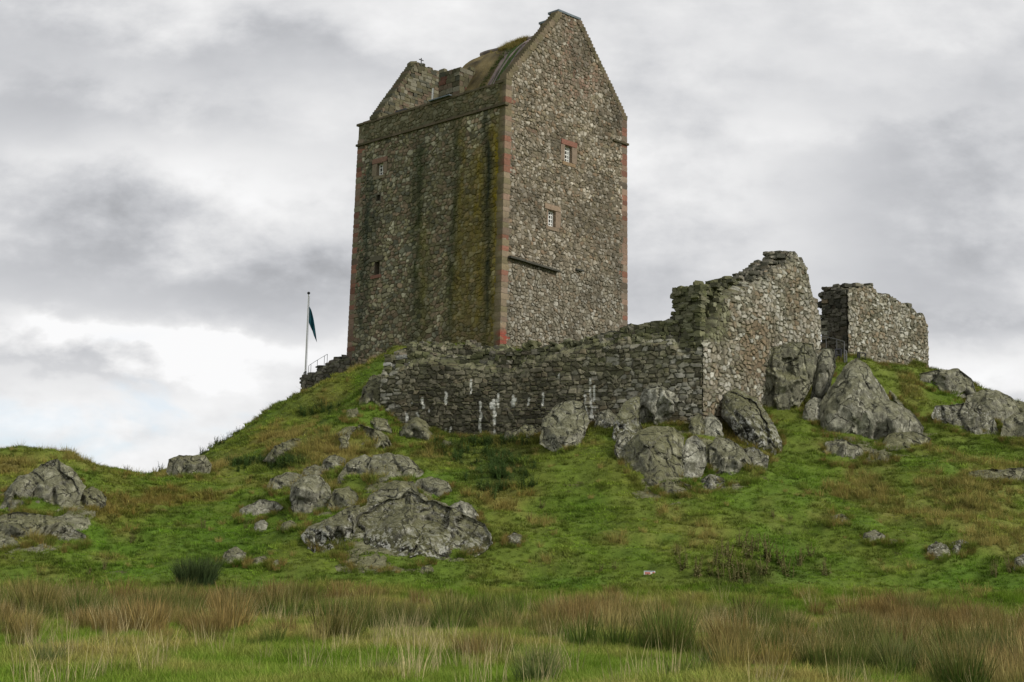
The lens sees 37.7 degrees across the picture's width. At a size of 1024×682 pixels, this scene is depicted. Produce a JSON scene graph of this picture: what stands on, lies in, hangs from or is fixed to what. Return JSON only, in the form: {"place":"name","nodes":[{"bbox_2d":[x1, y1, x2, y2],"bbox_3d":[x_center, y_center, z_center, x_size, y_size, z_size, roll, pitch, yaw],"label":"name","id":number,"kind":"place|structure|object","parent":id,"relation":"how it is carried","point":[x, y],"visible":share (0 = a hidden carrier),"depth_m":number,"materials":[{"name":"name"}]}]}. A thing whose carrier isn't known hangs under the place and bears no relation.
{"place":"outdoors","nodes":[
{"label":"outdoors","id":0,"kind":"place"},
{"bbox_2d":[0,341,1023,677],"bbox_3d":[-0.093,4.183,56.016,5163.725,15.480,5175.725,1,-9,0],"label":"ground","id":1,"kind":"structure","parent":0,"point":[636,538],"depth_m":55.97,"materials":[{"name":"plant"}]},
{"bbox_2d":[0,474,36,508],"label":"boulder","id":2,"kind":"object","parent":1,"relation":"on","point":[25,484],"visible":0.66,"depth_m":57.21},
{"bbox_2d":[0,512,61,539],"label":"boulder","id":3,"kind":"object","parent":1,"relation":"on","point":[12,524],"visible":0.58,"depth_m":54.51,"materials":[{"name":"stone"}]},
{"bbox_2d":[0,495,95,560],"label":"boulder","id":4,"kind":"object","parent":1,"relation":"on","point":[77,520],"visible":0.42,"depth_m":56.05,"materials":[{"name":"stone"}]},
{"bbox_2d":[23,634,76,664],"bbox_3d":[-6.884,4.648,22.326,1.015,0.617,0.871,-4,-10,30],"label":"rush tussock","id":5,"kind":"object","parent":1,"relation":"on","point":[50,653],"visible":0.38,"depth_m":22.26,"materials":[{"name":"green plant"}]},
{"bbox_2d":[29,459,85,505],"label":"boulder","id":6,"kind":"object","parent":1,"relation":"on","point":[57,481],"visible":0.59,"depth_m":58.07,"materials":[{"name":"stone"}]},
{"bbox_2d":[48,517,68,535],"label":"boulder","id":7,"kind":"object","parent":1,"relation":"on","point":[60,527],"visible":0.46,"depth_m":54.81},
{"bbox_2d":[34,583,99,602],"bbox_3d":[-12.323,7.203,42.188,1.964,0.976,2.094,-6,-11,38],"label":"grass tussock","id":8,"kind":"object","parent":1,"relation":"on","point":[73,592],"depth_m":42.11,"materials":[{"name":"brown plant"}]},
{"bbox_2d":[56,529,85,541],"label":"boulder","id":9,"kind":"object","parent":1,"relation":"on","point":[71,533],"visible":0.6,"depth_m":54.82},
{"bbox_2d":[80,486,106,507],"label":"boulder","id":10,"kind":"object","parent":1,"relation":"on","point":[91,495],"visible":0.63,"depth_m":58.09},
{"bbox_2d":[166,455,211,476],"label":"boulder","id":11,"kind":"object","parent":1,"relation":"on","point":[191,464],"visible":0.64,"depth_m":66.67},
{"bbox_2d":[160,552,230,587],"bbox_3d":[-10.389,7.478,49.367,2.575,1.248,2.720,1,-9,0],"label":"rush tussock","id":12,"kind":"object","parent":1,"relation":"on","point":[207,574],"visible":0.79,"depth_m":49.02,"materials":[{"name":"green plant"}]},
{"bbox_2d":[222,546,245,563],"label":"boulder","id":13,"kind":"object","parent":1,"relation":"on","point":[236,552],"visible":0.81,"depth_m":51.65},
{"bbox_2d":[251,555,267,563],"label":"boulder","id":14,"kind":"object","parent":1,"relation":"on","point":[258,559],"visible":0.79,"depth_m":51.30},
{"bbox_2d":[239,499,282,516],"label":"boulder","id":15,"kind":"object","parent":1,"relation":"on","point":[260,506],"visible":0.65,"depth_m":58.37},
{"bbox_2d":[254,519,267,532],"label":"boulder","id":16,"kind":"object","parent":1,"relation":"on","point":[263,523],"visible":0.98,"depth_m":55.90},
{"bbox_2d":[263,438,302,464],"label":"boulder","id":17,"kind":"object","parent":1,"relation":"on","point":[283,447],"visible":0.67,"depth_m":66.66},
{"bbox_2d":[267,472,301,490],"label":"boulder","id":18,"kind":"object","parent":1,"relation":"on","point":[279,481],"visible":0.42,"depth_m":61.21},
{"bbox_2d":[280,520,296,530],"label":"boulder","id":19,"kind":"object","parent":1,"relation":"on","point":[286,523],"visible":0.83,"depth_m":55.02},
{"bbox_2d":[304,292,316,373],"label":"flagpole","id":20,"kind":"object","parent":1,"relation":"on","point":[310,321],"visible":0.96,"depth_m":89.10,"materials":[{"name":"metal"}]},
{"bbox_2d":[290,475,331,513],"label":"boulder","id":21,"kind":"object","parent":1,"relation":"on","point":[308,494],"visible":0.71,"depth_m":57.68,"materials":[{"name":"stone"}]},
{"bbox_2d":[302,464,324,476],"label":"boulder","id":22,"kind":"object","parent":1,"relation":"on","point":[307,470],"visible":0.54,"depth_m":62.15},
{"bbox_2d":[299,355,349,391],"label":"rubble wall","id":23,"kind":"structure","parent":1,"relation":"on","point":[340,364],"depth_m":87.14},
{"bbox_2d":[301,505,359,552],"bbox_3d":[-6.444,6.845,52.865,1.986,2.257,2.096,1,-9,0],"label":"boulder","id":24,"kind":"object","parent":1,"relation":"on","point":[340,524],"visible":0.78,"depth_m":52.66,"materials":[{"name":"stone"}]},
{"bbox_2d":[321,454,345,470],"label":"boulder","id":25,"kind":"object","parent":1,"relation":"on","point":[330,461],"visible":0.61,"depth_m":62.39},
{"bbox_2d":[281,456,401,520],"bbox_3d":[-6.472,5.865,60.831,5.385,3.371,9.758,1,-9,0],"label":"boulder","id":26,"kind":"object","parent":1,"relation":"on","point":[380,484],"visible":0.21,"depth_m":58.76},
{"bbox_2d":[327,486,358,510],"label":"boulder","id":27,"kind":"object","parent":1,"relation":"on","point":[345,496],"visible":0.75,"depth_m":57.20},
{"bbox_2d":[346,408,358,417],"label":"boulder","id":28,"kind":"object","parent":1,"relation":"on","point":[353,412],"visible":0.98,"depth_m":68.42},
{"bbox_2d":[337,454,371,483],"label":"boulder","id":29,"kind":"object","parent":1,"relation":"on","point":[359,465],"visible":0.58,"depth_m":60.46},
{"bbox_2d":[335,424,391,450],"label":"boulder","id":30,"kind":"object","parent":1,"relation":"on","point":[383,439],"visible":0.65,"depth_m":66.44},
{"bbox_2d":[359,374,381,407],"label":"boulder","id":31,"kind":"object","parent":1,"relation":"on","point":[371,389],"visible":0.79,"depth_m":70.11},
{"bbox_2d":[370,417,391,432],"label":"boulder","id":32,"kind":"object","parent":1,"relation":"on","point":[379,424],"visible":0.54,"depth_m":67.85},
{"bbox_2d":[224,398,538,498],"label":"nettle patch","id":33,"kind":"object","parent":1,"relation":"on","point":[500,472],"visible":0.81,"depth_m":65.40,"materials":[{"name":"plant"}]},
{"bbox_2d":[325,489,464,573],"bbox_3d":[-4.165,6.729,55.188,6.661,4.301,10.508,1,-9,0],"label":"boulder","id":34,"kind":"object","parent":1,"relation":"on","point":[376,559],"visible":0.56,"depth_m":51.31,"materials":[{"name":"stone"}]},
{"bbox_2d":[367,453,423,481],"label":"boulder","id":35,"kind":"object","parent":1,"relation":"on","point":[404,465],"visible":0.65,"depth_m":60.26,"materials":[{"name":"stone"}]},
{"bbox_2d":[366,487,427,504],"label":"boulder","id":36,"kind":"object","parent":1,"relation":"on","point":[381,494],"visible":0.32,"depth_m":56.39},
{"bbox_2d":[380,480,418,493],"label":"boulder","id":37,"kind":"object","parent":1,"relation":"on","point":[398,485],"visible":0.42,"depth_m":57.10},
{"bbox_2d":[399,416,431,440],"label":"boulder","id":38,"kind":"object","parent":1,"relation":"on","point":[417,427],"visible":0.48,"depth_m":67.72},
{"bbox_2d":[354,490,492,558],"bbox_3d":[-3.452,6.882,53.161,5.571,3.323,3.093,1,-9,0],"label":"boulder","id":39,"kind":"object","parent":1,"relation":"on","point":[407,522],"visible":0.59,"depth_m":53.17,"materials":[{"name":"stone"}]},
{"bbox_2d":[415,476,451,496],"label":"boulder","id":40,"kind":"object","parent":1,"relation":"on","point":[435,486],"visible":0.56,"depth_m":58.07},
{"bbox_2d":[394,339,510,355],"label":"rubble wall","id":41,"kind":"structure","parent":1,"relation":"on","point":[470,347],"depth_m":74.06,"materials":[{"name":"stone"}]},
{"bbox_2d":[449,501,478,518],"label":"boulder","id":42,"kind":"object","parent":1,"relation":"on","point":[467,509],"visible":0.3,"depth_m":55.95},
{"bbox_2d":[347,9,628,366],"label":"tower house","id":43,"kind":"structure","parent":1,"relation":"on","point":[492,211],"depth_m":84.15,"materials":[{"name":"stone"}]},
{"bbox_2d":[370,255,383,278],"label":"window","id":44,"kind":"structure","parent":43,"relation":"in","point":[375,258],"depth_m":87.01,"materials":[{"name":"stone"}]},
{"bbox_2d":[372,156,387,179],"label":"window","id":45,"kind":"structure","parent":43,"relation":"in","point":[379,170],"depth_m":88.04,"materials":[{"name":"stone"}]},
{"bbox_2d":[480,34,530,86],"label":"roof grass","id":46,"kind":"structure","parent":43,"relation":"on","point":[508,45],"depth_m":87.14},
{"bbox_2d":[544,203,560,231],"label":"window","id":47,"kind":"structure","parent":43,"relation":"in","point":[553,222],"depth_m":82.94,"materials":[{"name":"stone"}]},
{"bbox_2d":[560,138,576,167],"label":"window","id":48,"kind":"structure","parent":43,"relation":"in","point":[570,159],"depth_m":84.46,"materials":[{"name":"stone"}]},
{"bbox_2d":[0,572,1023,681],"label":"rushes","id":49,"kind":"object","parent":1,"relation":"on","point":[159,603],"visible":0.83,"depth_m":32.33,"materials":[{"name":"plant"}]},
{"bbox_2d":[0,577,1023,681],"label":"meadow grass","id":50,"kind":"structure","parent":1,"relation":"on","point":[192,661],"depth_m":25.45,"materials":[{"name":"plant"}]},
{"bbox_2d":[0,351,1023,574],"bbox_3d":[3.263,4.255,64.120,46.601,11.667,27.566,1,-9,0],"label":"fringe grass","id":51,"kind":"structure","parent":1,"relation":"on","point":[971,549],"depth_m":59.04,"materials":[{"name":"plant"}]},
{"bbox_2d":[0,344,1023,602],"bbox_3d":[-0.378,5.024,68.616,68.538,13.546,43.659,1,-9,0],"label":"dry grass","id":52,"kind":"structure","parent":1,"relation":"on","point":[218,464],"depth_m":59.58,"materials":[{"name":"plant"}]},
{"bbox_2d":[0,578,1023,681],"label":"seed stalks","id":53,"kind":"object","parent":1,"relation":"on","point":[408,645],"visible":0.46,"depth_m":25.09,"materials":[{"name":"plant"}]},
{"bbox_2d":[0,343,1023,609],"bbox_3d":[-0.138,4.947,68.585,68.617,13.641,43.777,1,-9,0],"label":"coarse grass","id":54,"kind":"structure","parent":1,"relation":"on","point":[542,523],"depth_m":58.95,"materials":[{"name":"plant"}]},
{"bbox_2d":[507,532,522,544],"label":"boulder","id":55,"kind":"object","parent":1,"relation":"on","point":[514,536],"visible":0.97,"depth_m":53.57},
{"bbox_2d":[504,425,538,439],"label":"boulder","id":56,"kind":"object","parent":1,"relation":"on","point":[527,428],"visible":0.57,"depth_m":66.60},
{"bbox_2d":[500,638,575,681],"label":"rush tussock","id":57,"kind":"object","parent":1,"relation":"on","point":[533,674],"visible":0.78,"depth_m":20.15,"materials":[{"name":"green plant"}]},
{"bbox_2d":[380,318,707,435],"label":"curtain wall","id":58,"kind":"structure","parent":1,"relation":"on","point":[533,382],"depth_m":66.92,"materials":[{"name":"stone"}]},
{"bbox_2d":[539,400,588,453],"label":"boulder","id":59,"kind":"object","parent":1,"relation":"on","point":[565,422],"visible":0.84,"depth_m":64.16,"materials":[{"name":"stone"}]},
{"bbox_2d":[594,409,615,428],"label":"boulder","id":60,"kind":"object","parent":1,"relation":"on","point":[605,418],"visible":0.81,"depth_m":65.08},
{"bbox_2d":[614,431,630,460],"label":"boulder","id":61,"kind":"object","parent":1,"relation":"on","point":[623,439],"visible":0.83,"depth_m":61.01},
{"bbox_2d":[612,395,642,440],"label":"boulder","id":62,"kind":"object","parent":1,"relation":"on","point":[627,418],"visible":0.7,"depth_m":63.40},
{"bbox_2d":[624,426,683,485],"bbox_3d":[5.710,4.933,60.069,2.622,3.308,2.816,1,-9,0],"label":"boulder","id":63,"kind":"object","parent":1,"relation":"on","point":[655,452],"visible":0.73,"depth_m":59.95,"materials":[{"name":"stone"}]},
{"bbox_2d":[640,383,683,424],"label":"boulder","id":64,"kind":"object","parent":1,"relation":"on","point":[658,402],"visible":0.51,"depth_m":64.52,"materials":[{"name":"stone"}]},
{"bbox_2d":[659,480,691,493],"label":"boulder","id":65,"kind":"object","parent":1,"relation":"on","point":[671,486],"visible":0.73,"depth_m":58.18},
{"bbox_2d":[675,553,688,570],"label":"dead weed","id":66,"kind":"object","parent":1,"relation":"on","point":[683,566],"visible":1,"depth_m":50.47,"materials":[{"name":"brown plant"}]},
{"bbox_2d":[633,430,745,504],"bbox_3d":[7.813,4.776,61.790,7.036,4.559,9.648,1,-9,0],"label":"boulder","id":67,"kind":"object","parent":1,"relation":"on","point":[644,494],"visible":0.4,"depth_m":58.85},
{"bbox_2d":[681,435,706,478],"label":"boulder","id":68,"kind":"object","parent":1,"relation":"on","point":[694,460],"visible":0.82,"depth_m":60.20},
{"bbox_2d":[688,413,705,434],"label":"boulder","id":69,"kind":"object","parent":1,"relation":"on","point":[697,421],"visible":0.81,"depth_m":63.53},
{"bbox_2d":[692,553,702,577],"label":"dead weed","id":70,"kind":"object","parent":1,"relation":"on","point":[697,571],"visible":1,"depth_m":49.99,"materials":[{"name":"brown plant"}]},
{"bbox_2d":[706,442,712,461],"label":"boulder","id":71,"kind":"object","parent":1,"relation":"on","point":[707,452],"visible":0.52,"depth_m":61.21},
{"bbox_2d":[688,641,733,664],"bbox_3d":[3.375,5.292,25.239,0.871,0.617,1.015,4,-9,-15],"label":"rush tussock","id":72,"kind":"object","parent":1,"relation":"on","point":[707,654],"visible":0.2,"depth_m":25.18,"materials":[{"name":"green plant"}]},
{"bbox_2d":[700,474,725,490],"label":"boulder","id":73,"kind":"object","parent":1,"relation":"on","point":[709,481],"visible":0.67,"depth_m":59.16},
{"bbox_2d":[703,413,723,436],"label":"boulder","id":74,"kind":"object","parent":1,"relation":"on","point":[713,424],"visible":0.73,"depth_m":63.54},
{"bbox_2d":[711,545,723,566],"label":"dead weed","id":75,"kind":"object","parent":1,"relation":"on","point":[718,561],"visible":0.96,"depth_m":50.81,"materials":[{"name":"brown plant"}]},
{"bbox_2d":[720,540,732,558],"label":"dead weed","id":76,"kind":"object","parent":1,"relation":"on","point":[726,550],"visible":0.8,"depth_m":52.15,"materials":[{"name":"brown plant"}]},
{"bbox_2d":[721,543,736,568],"bbox_3d":[7.389,7.346,50.759,0.499,0.986,0.808,-3,-10,26],"label":"dead weed","id":77,"kind":"object","parent":1,"relation":"on","point":[729,559],"visible":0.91,"depth_m":50.67,"materials":[{"name":"brown plant"}]},
{"bbox_2d":[709,437,752,474],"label":"boulder","id":78,"kind":"object","parent":1,"relation":"on","point":[727,454],"visible":0.64,"depth_m":60.52,"materials":[{"name":"stone"}]},
{"bbox_2d":[728,567,738,582],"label":"dead weed","id":79,"kind":"object","parent":1,"relation":"on","point":[733,575],"visible":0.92,"depth_m":49.64,"materials":[{"name":"brown plant"}]},
{"bbox_2d":[731,558,746,579],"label":"dead weed","id":80,"kind":"object","parent":1,"relation":"on","point":[738,575],"visible":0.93,"depth_m":50.18,"materials":[{"name":"brown plant"}]},
{"bbox_2d":[735,527,750,550],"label":"dead weed","id":81,"kind":"object","parent":1,"relation":"on","point":[745,540],"visible":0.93,"depth_m":53.22,"materials":[{"name":"brown plant"}]},
{"bbox_2d":[670,250,820,422],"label":"gabled ruin","id":82,"kind":"object","parent":1,"relation":"on","point":[745,320],"visible":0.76,"depth_m":67.22,"materials":[{"name":"stone"}]},
{"bbox_2d":[741,537,755,561],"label":"dead weed","id":83,"kind":"object","parent":1,"relation":"on","point":[746,553],"visible":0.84,"depth_m":52.23,"materials":[{"name":"brown plant"}]},
{"bbox_2d":[721,388,782,454],"bbox_3d":[10.210,3.634,64.233,2.117,3.532,3.069,7,-10,-32],"label":"boulder","id":84,"kind":"object","parent":1,"relation":"on","point":[745,416],"visible":0.77,"depth_m":63.77,"materials":[{"name":"stone"}]},
{"bbox_2d":[743,447,768,468],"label":"boulder","id":85,"kind":"object","parent":1,"relation":"on","point":[753,453],"visible":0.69,"depth_m":60.86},
{"bbox_2d":[755,554,770,575],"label":"dead weed","id":86,"kind":"object","parent":1,"relation":"on","point":[766,568],"visible":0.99,"depth_m":50.47,"materials":[{"name":"brown plant"}]},
{"bbox_2d":[758,533,775,560],"bbox_3d":[8.881,7.173,52.320,0.499,0.986,0.808,3,-9,-9],"label":"dead weed","id":87,"kind":"object","parent":1,"relation":"on","point":[765,545],"visible":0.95,"depth_m":52.21,"materials":[{"name":"brown plant"}]},
{"bbox_2d":[772,543,789,565],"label":"dead weed","id":88,"kind":"object","parent":1,"relation":"on","point":[777,553],"visible":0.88,"depth_m":52.09,"materials":[{"name":"brown plant"}]},
{"bbox_2d":[778,553,795,576],"bbox_3d":[9.327,7.628,50.880,0.664,0.827,0.401,-2,-9,18],"label":"dead weed","id":89,"kind":"object","parent":1,"relation":"on","point":[785,571],"visible":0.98,"depth_m":50.83,"materials":[{"name":"brown plant"}]},
{"bbox_2d":[762,342,816,409],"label":"boulder","id":90,"kind":"object","parent":1,"relation":"on","point":[791,369],"visible":0.97,"depth_m":67.74,"materials":[{"name":"stone"}]},
{"bbox_2d":[795,547,805,566],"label":"dead weed","id":91,"kind":"object","parent":1,"relation":"on","point":[800,560],"visible":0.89,"depth_m":52.15,"materials":[{"name":"brown plant"}]},
{"bbox_2d":[802,397,821,420],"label":"boulder","id":92,"kind":"object","parent":1,"relation":"on","point":[811,409],"visible":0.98,"depth_m":66.67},
{"bbox_2d":[825,439,862,458],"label":"boulder","id":93,"kind":"object","parent":1,"relation":"on","point":[841,447],"visible":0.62,"depth_m":63.55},
{"bbox_2d":[818,358,923,439],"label":"boulder","id":94,"kind":"object","parent":1,"relation":"on","point":[856,400],"visible":0.67,"depth_m":66.05,"materials":[{"name":"stone"}]},
{"bbox_2d":[817,283,928,366],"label":"ruined wall","id":95,"kind":"structure","parent":1,"relation":"on","point":[870,321],"depth_m":74.70,"materials":[{"name":"stone"}]},
{"bbox_2d":[863,530,884,540],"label":"boulder","id":96,"kind":"object","parent":1,"relation":"on","point":[874,534],"visible":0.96,"depth_m":54.47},
{"bbox_2d":[823,432,936,462],"bbox_3d":[16.106,4.075,66.844,5.272,3.459,8.510,-2,-9,20],"label":"boulder","id":97,"kind":"object","parent":1,"relation":"on","point":[865,447],"visible":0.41,"depth_m":64.40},
{"bbox_2d":[865,450,895,461],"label":"boulder","id":98,"kind":"object","parent":1,"relation":"on","point":[882,453],"visible":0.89,"depth_m":63.03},
{"bbox_2d":[857,633,925,670],"bbox_3d":[6.441,5.299,25.369,1.282,0.850,1.324,0,-9,6],"label":"rush tussock","id":99,"kind":"object","parent":1,"relation":"on","point":[903,654],"visible":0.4,"depth_m":25.27,"materials":[{"name":"green plant"}]},
{"bbox_2d":[888,390,903,406],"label":"boulder","id":100,"kind":"object","parent":1,"relation":"on","point":[896,400],"visible":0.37,"depth_m":70.18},
{"bbox_2d":[882,431,929,450],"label":"boulder","id":101,"kind":"object","parent":1,"relation":"on","point":[904,439],"visible":0.77,"depth_m":65.17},
{"bbox_2d":[927,541,950,559],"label":"boulder","id":102,"kind":"object","parent":1,"relation":"on","point":[936,548],"visible":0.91,"depth_m":53.09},
{"bbox_2d":[919,368,975,397],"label":"boulder","id":103,"kind":"object","parent":1,"relation":"on","point":[956,379],"visible":0.7,"depth_m":73.33,"materials":[{"name":"stone"}]},
{"bbox_2d":[949,539,967,553],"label":"boulder","id":104,"kind":"object","parent":1,"relation":"on","point":[957,545],"visible":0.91,"depth_m":53.34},
{"bbox_2d":[931,402,998,434],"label":"boulder","id":105,"kind":"object","parent":1,"relation":"on","point":[975,417],"visible":0.66,"depth_m":68.69,"materials":[{"name":"stone"}]},
{"bbox_2d":[953,629,1023,657],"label":"rush tussock","id":106,"kind":"object","parent":1,"relation":"on","point":[988,641],"visible":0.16,"depth_m":26.71,"materials":[{"name":"green plant"}]},
{"bbox_2d":[965,390,1019,421],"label":"boulder","id":107,"kind":"object","parent":1,"relation":"on","point":[998,404],"visible":0.52,"depth_m":70.75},
{"bbox_2d":[969,467,1023,480],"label":"boulder","id":108,"kind":"object","parent":1,"relation":"on","point":[1015,472],"visible":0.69,"depth_m":61.23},
{"bbox_2d":[1003,554,1013,573],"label":"dead weed","id":109,"kind":"object","parent":1,"relation":"on","point":[1009,569],"visible":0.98,"depth_m":51.44,"materials":[{"name":"brown plant"}]},
{"bbox_2d":[1000,412,1023,437],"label":"boulder","id":110,"kind":"object","parent":1,"relation":"on","point":[1013,424],"visible":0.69,"depth_m":67.73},
{"bbox_2d":[1013,553,1023,570],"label":"boulder","id":111,"kind":"object","parent":1,"relation":"on","point":[1019,560],"visible":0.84,"depth_m":51.80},
{"bbox_2d":[1016,401,1023,411],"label":"boulder","id":112,"kind":"object","parent":1,"relation":"on","point":[1020,404],"visible":0.26,"depth_m":73.72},
{"bbox_2d":[0,0,1023,472],"label":"sky","id":113,"kind":"structure","parent":0,"point":[178,177],"materials":[{"name":"grey"}]},
{"bbox_2d":[810,348,835,398],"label":"boulder","id":114,"kind":"object","parent":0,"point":[824,371],"visible":0.98,"depth_m":68.12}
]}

